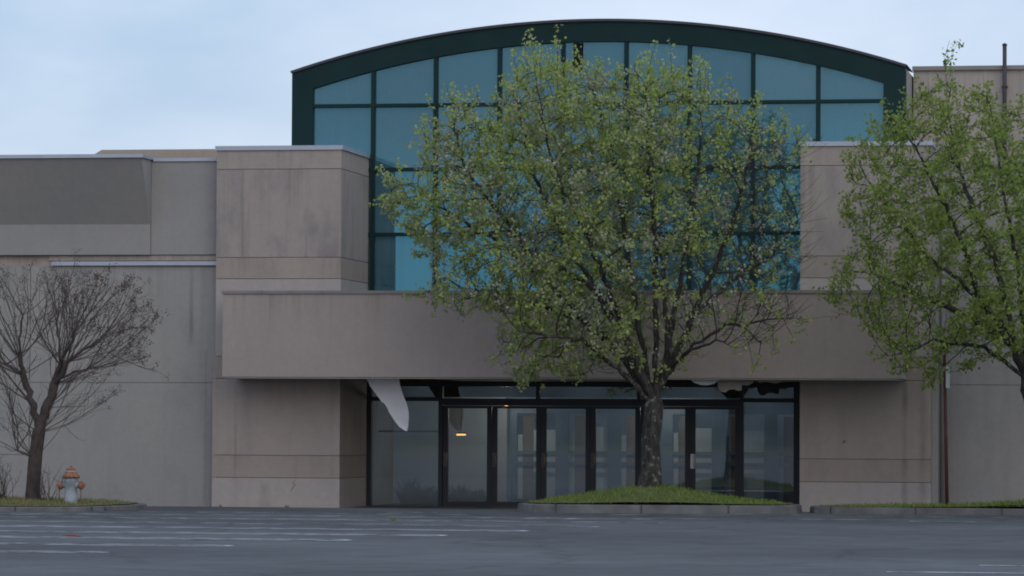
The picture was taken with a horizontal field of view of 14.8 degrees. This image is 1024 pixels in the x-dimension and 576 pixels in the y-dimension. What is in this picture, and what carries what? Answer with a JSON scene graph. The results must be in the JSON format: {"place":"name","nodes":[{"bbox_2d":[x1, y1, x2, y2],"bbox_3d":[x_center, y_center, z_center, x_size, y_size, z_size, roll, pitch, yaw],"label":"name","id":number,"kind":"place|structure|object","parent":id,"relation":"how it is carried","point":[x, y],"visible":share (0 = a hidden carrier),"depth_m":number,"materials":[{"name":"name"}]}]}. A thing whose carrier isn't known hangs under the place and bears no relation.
{"place":"outdoors","nodes":[
{"label":"outdoors","id":0,"kind":"place"},
{"bbox_2d":[0,506,1023,575],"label":"parking lot","id":1,"kind":"structure","parent":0,"point":[796,544],"depth_m":50.04,"materials":[{"name":"grey asphalt"}]},
{"bbox_2d":[0,550,106,552],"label":"parking line","id":2,"kind":"object","parent":1,"relation":"on","point":[73,551],"visible":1,"depth_m":45.71,"materials":[{"name":"paint"}]},
{"bbox_2d":[62,534,79,536],"bbox_3d":[-5.850,3.286,52.396,0.220,0.027,0.100,0,-2,10],"label":"brick piece","id":3,"kind":"object","parent":1,"relation":"on","point":[74,535],"visible":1,"depth_m":52.36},
{"bbox_2d":[0,503,146,511],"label":"kerb","id":4,"kind":"structure","parent":1,"relation":"on","point":[76,509],"depth_m":67.91,"materials":[{"name":"concrete"}]},
{"bbox_2d":[0,496,137,506],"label":"turf","id":5,"kind":"structure","parent":4,"relation":"on","point":[82,503],"depth_m":69.24,"materials":[{"name":"plant"}]},
{"bbox_2d":[0,456,21,498],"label":"weed","id":6,"kind":"object","parent":5,"relation":"on","point":[2,495],"visible":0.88,"depth_m":70.55,"materials":[{"name":"brown plant"}]},
{"bbox_2d":[27,463,62,500],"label":"weed","id":7,"kind":"object","parent":5,"relation":"on","point":[41,494],"visible":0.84,"depth_m":70.54,"materials":[{"name":"brown plant"}]},
{"bbox_2d":[56,466,85,503],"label":"fire hydrant","id":8,"kind":"object","parent":5,"relation":"on","point":[70,484],"visible":0.94,"depth_m":69.35,"materials":[{"name":"white metal"}]},
{"bbox_2d":[0,248,169,499],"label":"bare tree","id":9,"kind":"object","parent":5,"relation":"on","point":[34,454],"visible":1,"depth_m":70.79,"materials":[{"name":"brown plant"}]},
{"bbox_2d":[48,543,233,545],"bbox_3d":[-13.536,3.183,50.351,20.550,0.001,0.540,0,-2,10],"label":"parking line","id":10,"kind":"object","parent":1,"relation":"on","point":[143,545],"visible":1,"depth_m":48.74,"materials":[{"name":"paint"}]},
{"bbox_2d":[29,536,341,540],"bbox_3d":[-12.615,3.287,53.131,21.400,0.001,0.540,0,-2,10],"label":"parking line","id":11,"kind":"object","parent":1,"relation":"on","point":[154,538],"visible":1,"depth_m":51.74,"materials":[{"name":"paint"}]},
{"bbox_2d":[0,530,445,535],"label":"parking line","id":12,"kind":"object","parent":1,"relation":"on","point":[224,533],"visible":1,"depth_m":54.37,"materials":[{"name":"paint"}]},
{"bbox_2d":[13,525,526,530],"bbox_3d":[-10.971,3.485,58.423,22.800,0.001,0.540,0,-2,10],"label":"parking line","id":13,"kind":"object","parent":1,"relation":"on","point":[253,528],"visible":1,"depth_m":57.18,"materials":[{"name":"paint"}]},
{"bbox_2d":[0,520,599,526],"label":"parking line","id":14,"kind":"object","parent":1,"relation":"on","point":[302,523],"visible":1,"depth_m":59.85,"materials":[{"name":"paint"}]},
{"bbox_2d":[16,516,661,522],"bbox_3d":[-9.409,3.686,63.830,24.000,0.001,0.540,0,-2,10],"label":"parking line","id":15,"kind":"object","parent":1,"relation":"on","point":[337,519],"visible":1,"depth_m":62.62,"materials":[{"name":"paint"}]},
{"bbox_2d":[24,513,717,519],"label":"parking line","id":16,"kind":"object","parent":1,"relation":"on","point":[366,516],"visible":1,"depth_m":65.27,"materials":[{"name":"paint"}]},
{"bbox_2d":[326,513,455,514],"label":"parking line","id":17,"kind":"object","parent":1,"relation":"on","point":[345,513],"visible":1,"depth_m":67.07,"materials":[{"name":"paint"}]},
{"bbox_2d":[587,514,621,514],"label":"parking line","id":18,"kind":"object","parent":1,"relation":"on","point":[604,514],"visible":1,"depth_m":67.56,"materials":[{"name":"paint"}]},
{"bbox_2d":[517,502,801,513],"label":"kerb","id":19,"kind":"structure","parent":1,"relation":"on","point":[671,508],"depth_m":68.90,"materials":[{"name":"concrete"}]},
{"bbox_2d":[526,483,792,504],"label":"turf","id":20,"kind":"structure","parent":19,"relation":"on","point":[644,500],"depth_m":69.62,"materials":[{"name":"plant"}]},
{"bbox_2d":[364,24,827,486],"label":"pear tree","id":21,"kind":"object","parent":20,"relation":"on","point":[633,359],"visible":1,"depth_m":70.34,"materials":[{"name":"green plant"}]},
{"bbox_2d":[810,505,1023,515],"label":"kerb","id":22,"kind":"structure","parent":1,"relation":"on","point":[1009,511],"depth_m":69.02,"materials":[{"name":"concrete"}]},
{"bbox_2d":[819,498,1023,507],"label":"turf","id":23,"kind":"structure","parent":22,"relation":"on","point":[910,506],"depth_m":69.30,"materials":[{"name":"plant"}]},
{"bbox_2d":[812,39,1023,399],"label":"pear tree","id":24,"kind":"object","parent":23,"relation":"on","point":[1010,338],"visible":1,"depth_m":68.37,"materials":[{"name":"green plant"}]},
{"bbox_2d":[943,348,949,504],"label":"sign post","id":25,"kind":"object","parent":23,"relation":"on","point":[946,380],"visible":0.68,"depth_m":70.38,"materials":[{"name":"metal"}]},
{"bbox_2d":[886,571,993,572],"bbox_3d":[7.288,2.932,40.258,6.930,0.001,0.140,0,-2,10],"label":"parking line","id":26,"kind":"object","parent":1,"relation":"on","point":[952,572],"visible":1,"depth_m":40.72,"materials":[{"name":"paint"}]},
{"bbox_2d":[0,0,1023,154],"label":"sky","id":27,"kind":"structure","parent":0,"point":[77,76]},
{"label":"ground","id":28,"kind":"structure","parent":0,"visible":0},
{"bbox_2d":[0,19,1023,511],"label":"shopping mall","id":29,"kind":"structure","parent":28,"relation":"on","point":[276,287],"depth_m":76.51,"materials":[{"name":"concrete"},{"name":"glass"},{"name":"metal"}]},
{"bbox_2d":[367,379,408,430],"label":"soffit panel","id":30,"kind":"structure","parent":29,"relation":"hanging from","point":[389,393],"depth_m":74.97,"materials":[{"name":"white"}]},
{"bbox_2d":[393,477,421,504],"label":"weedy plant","id":31,"kind":"object","parent":29,"relation":"on","point":[410,494],"visible":1,"depth_m":77.92,"materials":[{"name":"grey plant"}]},
{"bbox_2d":[419,485,437,505],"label":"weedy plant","id":32,"kind":"object","parent":29,"relation":"on","point":[429,497],"visible":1,"depth_m":77.86,"materials":[{"name":"grey plant"}]},
{"bbox_2d":[448,485,470,500],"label":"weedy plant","id":33,"kind":"object","parent":29,"relation":"on","point":[459,495],"visible":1,"depth_m":77.76,"materials":[{"name":"grey plant"}]},
{"bbox_2d":[456,397,465,434],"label":"lamp","id":34,"kind":"object","parent":29,"relation":"in","point":[460,433],"visible":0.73,"depth_m":79.19,"materials":[{"name":"orange"}]},
{"bbox_2d":[442,406,491,505],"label":"door","id":35,"kind":"structure","parent":29,"relation":"in","point":[445,408],"depth_m":77.58,"materials":[{"name":"black metal"}]},
{"bbox_2d":[469,488,486,501],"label":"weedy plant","id":36,"kind":"object","parent":29,"relation":"on","point":[480,496],"visible":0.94,"depth_m":77.69,"materials":[{"name":"grey plant"}]},
{"bbox_2d":[492,406,540,505],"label":"door","id":37,"kind":"structure","parent":29,"relation":"in","point":[494,408],"depth_m":77.43,"materials":[{"name":"black metal"}]},
{"bbox_2d":[510,397,561,501],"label":"inner door","id":38,"kind":"structure","parent":29,"relation":"in","point":[522,446],"depth_m":80.00,"materials":[{"name":"glass"}]},
{"bbox_2d":[541,406,590,499],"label":"door","id":39,"kind":"structure","parent":29,"relation":"in","point":[543,408],"depth_m":77.29,"materials":[{"name":"black metal"}]},
{"bbox_2d":[562,397,613,495],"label":"inner door","id":40,"kind":"structure","parent":29,"relation":"in","point":[604,435],"depth_m":79.81,"materials":[{"name":"glass"}]},
{"bbox_2d":[290,19,912,290],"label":"arched window","id":41,"kind":"structure","parent":29,"relation":"in","point":[371,100],"depth_m":77.41,"materials":[{"name":"glass"}]},
{"bbox_2d":[590,406,639,491],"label":"door","id":42,"kind":"structure","parent":29,"relation":"in","point":[593,408],"depth_m":77.12,"materials":[{"name":"black metal"}]},
{"bbox_2d":[613,398,665,488],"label":"inner door","id":43,"kind":"structure","parent":29,"relation":"in","point":[624,471],"depth_m":79.65,"materials":[{"name":"glass"}]},
{"bbox_2d":[640,407,689,490],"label":"door","id":44,"kind":"structure","parent":29,"relation":"in","point":[687,409],"depth_m":76.84,"materials":[{"name":"black metal"}]},
{"bbox_2d":[666,398,717,494],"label":"inner door","id":45,"kind":"structure","parent":29,"relation":"in","point":[706,438],"depth_m":79.44,"materials":[{"name":"glass"}]},
{"bbox_2d":[690,407,739,496],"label":"door","id":46,"kind":"structure","parent":29,"relation":"in","point":[692,409],"depth_m":76.79,"materials":[{"name":"black metal"}]},
{"bbox_2d":[718,398,770,500],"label":"inner door","id":47,"kind":"structure","parent":29,"relation":"in","point":[757,444],"depth_m":79.24,"materials":[{"name":"glass"}]},
{"bbox_2d":[770,402,793,502],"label":"inner door","id":48,"kind":"structure","parent":29,"relation":"in","point":[781,480],"depth_m":79.11,"materials":[{"name":"glass"}]}
]}

